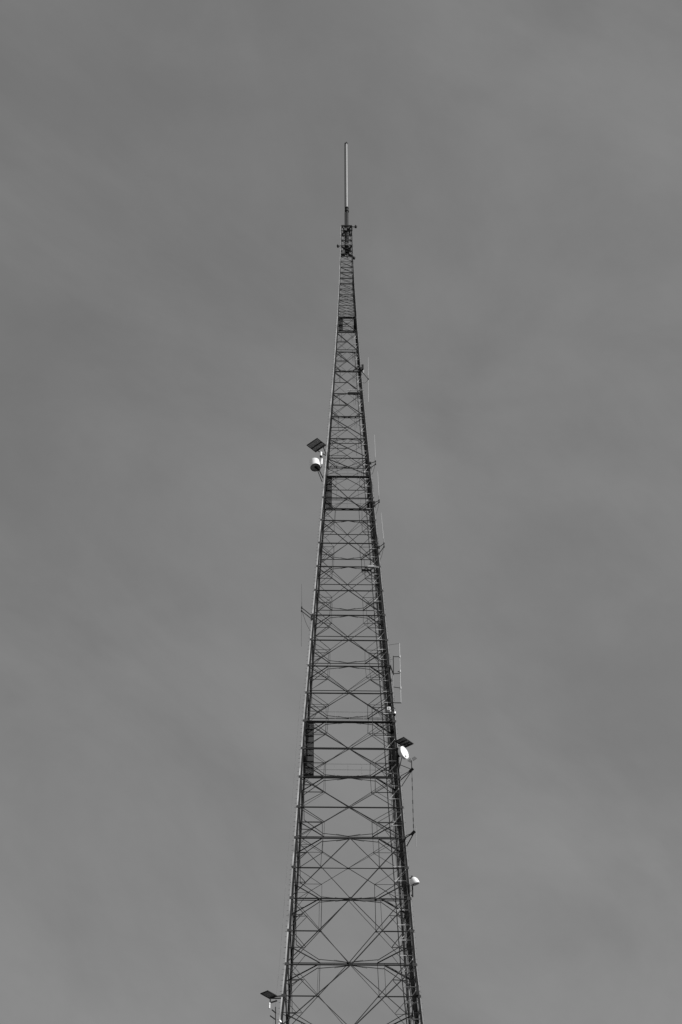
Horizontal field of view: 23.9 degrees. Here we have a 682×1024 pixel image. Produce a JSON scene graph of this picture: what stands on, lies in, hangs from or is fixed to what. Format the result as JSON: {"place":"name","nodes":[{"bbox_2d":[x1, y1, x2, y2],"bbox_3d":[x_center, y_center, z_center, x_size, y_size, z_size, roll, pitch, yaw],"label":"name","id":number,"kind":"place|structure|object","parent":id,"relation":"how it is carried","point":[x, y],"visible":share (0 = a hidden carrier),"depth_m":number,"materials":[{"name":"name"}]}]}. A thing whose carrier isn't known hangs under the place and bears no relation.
{"place":"outdoors","nodes":[
{"label":"outdoors","id":0,"kind":"place"},
{"bbox_2d":[0,0,681,1023],"label":"sky","id":1,"kind":"structure","parent":0,"point":[172,172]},
{"label":"ground","id":2,"kind":"structure","parent":0,"visible":0},
{"bbox_2d":[273,225,424,1023],"bbox_3d":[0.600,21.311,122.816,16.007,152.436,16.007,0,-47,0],"label":"lattice tower","id":3,"kind":"structure","parent":2,"relation":"on","point":[307,762],"depth_m":124.94,"materials":[{"name":"metal"}]},
{"bbox_2d":[260,990,280,998],"bbox_3d":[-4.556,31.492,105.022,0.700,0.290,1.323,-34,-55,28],"label":"shield","id":4,"kind":"object","parent":3,"relation":"attached to","point":[269,994],"visible":1,"depth_m":104.90,"materials":[{"name":"metal"}]},
{"bbox_2d":[270,1007,275,1023],"bbox_3d":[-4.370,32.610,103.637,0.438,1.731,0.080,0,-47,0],"label":"support bracket","id":5,"kind":"object","parent":3,"relation":"attached to","point":[275,1015],"visible":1,"depth_m":103.79,"materials":[{"name":"metal"}]},
{"bbox_2d":[301,584,312,645],"bbox_3d":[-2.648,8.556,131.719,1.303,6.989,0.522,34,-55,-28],"label":"whip antenna","id":6,"kind":"object","parent":3,"relation":"attached to","point":[311,618],"visible":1,"depth_m":131.64,"materials":[{"name":"metal"}]},
{"bbox_2d":[309,458,322,480],"bbox_3d":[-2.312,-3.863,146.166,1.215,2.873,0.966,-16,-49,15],"label":"drum antenna","id":7,"kind":"object","parent":3,"relation":"attached to","point":[315,464],"visible":1,"depth_m":146.38,"materials":[{"name":"metal"}]},
{"bbox_2d":[307,438,325,455],"bbox_3d":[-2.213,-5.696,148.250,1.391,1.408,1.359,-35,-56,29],"label":"ice shield","id":8,"kind":"object","parent":3,"relation":"attached to","point":[316,444],"visible":1,"depth_m":148.62,"materials":[{"name":"metal"}]},
{"bbox_2d":[340,212,352,255],"bbox_3d":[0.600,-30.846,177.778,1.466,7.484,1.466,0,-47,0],"label":"antenna mast","id":9,"kind":"object","parent":3,"relation":"on","point":[346,223],"visible":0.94,"depth_m":177.59,"materials":[{"name":"metal"}]},
{"bbox_2d":[344,141,348,212],"bbox_3d":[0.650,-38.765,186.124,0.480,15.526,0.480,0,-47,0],"label":"pole antenna","id":10,"kind":"object","parent":9,"relation":"on","point":[346,197],"visible":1,"depth_m":185.70,"materials":[{"name":"metal"}]},
{"bbox_2d":[362,565,378,575],"bbox_3d":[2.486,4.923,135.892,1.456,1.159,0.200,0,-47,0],"label":"side boom","id":11,"kind":"object","parent":3,"relation":"attached to","point":[370,566],"visible":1,"depth_m":136.04,"materials":[{"name":"metal"}]},
{"bbox_2d":[369,435,375,473],"bbox_3d":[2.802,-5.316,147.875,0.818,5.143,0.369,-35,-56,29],"label":"whip antenna","id":12,"kind":"object","parent":3,"relation":"attached to","point":[374,461],"visible":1,"depth_m":146.87,"materials":[{"name":"metal"}]},
{"bbox_2d":[373,471,379,514],"bbox_3d":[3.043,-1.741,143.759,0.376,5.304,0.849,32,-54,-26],"label":"whip antenna","id":13,"kind":"object","parent":3,"relation":"attached to","point":[378,501],"visible":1,"depth_m":142.71,"materials":[{"name":"metal"}]},
{"bbox_2d":[378,515,384,556],"bbox_3d":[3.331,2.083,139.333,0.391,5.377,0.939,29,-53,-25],"label":"whip antenna","id":14,"kind":"object","parent":3,"relation":"attached to","point":[383,544],"visible":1,"depth_m":138.27,"materials":[{"name":"metal"}]},
{"bbox_2d":[350,233,419,1023],"bbox_3d":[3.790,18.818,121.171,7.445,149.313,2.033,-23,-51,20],"label":"cable run","id":15,"kind":"object","parent":3,"relation":"attached to","point":[401,849],"visible":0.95,"depth_m":122.26,"materials":[{"name":"metal"}]},
{"bbox_2d":[362,421,411,1023],"bbox_3d":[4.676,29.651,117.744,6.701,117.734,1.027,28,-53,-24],"label":"conduit","id":16,"kind":"object","parent":3,"relation":"attached to","point":[403,929],"visible":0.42,"depth_m":123.26,"materials":[{"name":"metal"}]},
{"bbox_2d":[389,643,400,702],"bbox_3d":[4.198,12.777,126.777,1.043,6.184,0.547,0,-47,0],"label":"dipole array","id":17,"kind":"object","parent":3,"relation":"attached to","point":[399,656],"visible":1,"depth_m":126.67,"materials":[{"name":"metal"}]},
{"bbox_2d":[396,746,408,767],"bbox_3d":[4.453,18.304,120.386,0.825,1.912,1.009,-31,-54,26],"label":"dish antenna","id":18,"kind":"object","parent":3,"relation":"attached to","point":[402,753],"visible":1,"depth_m":120.27,"materials":[{"name":"metal"}]},
{"bbox_2d":[395,737,413,747],"bbox_3d":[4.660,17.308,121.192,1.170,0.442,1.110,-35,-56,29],"label":"shield","id":19,"kind":"object","parent":3,"relation":"attached to","point":[404,742],"visible":1,"depth_m":121.02,"materials":[{"name":"metal"}]},
{"bbox_2d":[401,765,413,784],"bbox_3d":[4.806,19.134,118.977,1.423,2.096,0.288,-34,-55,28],"label":"outrigger bracket","id":20,"kind":"object","parent":3,"relation":"attached to","point":[410,770],"visible":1,"depth_m":118.73,"materials":[{"name":"metal"}]},
{"bbox_2d":[412,779,413,829],"bbox_3d":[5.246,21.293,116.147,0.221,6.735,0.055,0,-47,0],"label":"dipole antenna","id":21,"kind":"object","parent":20,"relation":"attached to","point":[412,803],"visible":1,"depth_m":116.60,"materials":[{"name":"metal"}]},
{"bbox_2d":[406,830,415,845],"bbox_3d":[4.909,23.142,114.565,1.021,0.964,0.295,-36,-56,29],"label":"outrigger bracket","id":22,"kind":"object","parent":3,"relation":"attached to","point":[413,832],"visible":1,"depth_m":114.52,"materials":[{"name":"metal"}]},
{"bbox_2d":[408,876,419,896],"bbox_3d":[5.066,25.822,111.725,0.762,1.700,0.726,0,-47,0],"label":"domed dish","id":23,"kind":"object","parent":3,"relation":"attached to","point":[414,881],"visible":1,"depth_m":111.67,"materials":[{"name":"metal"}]}
]}

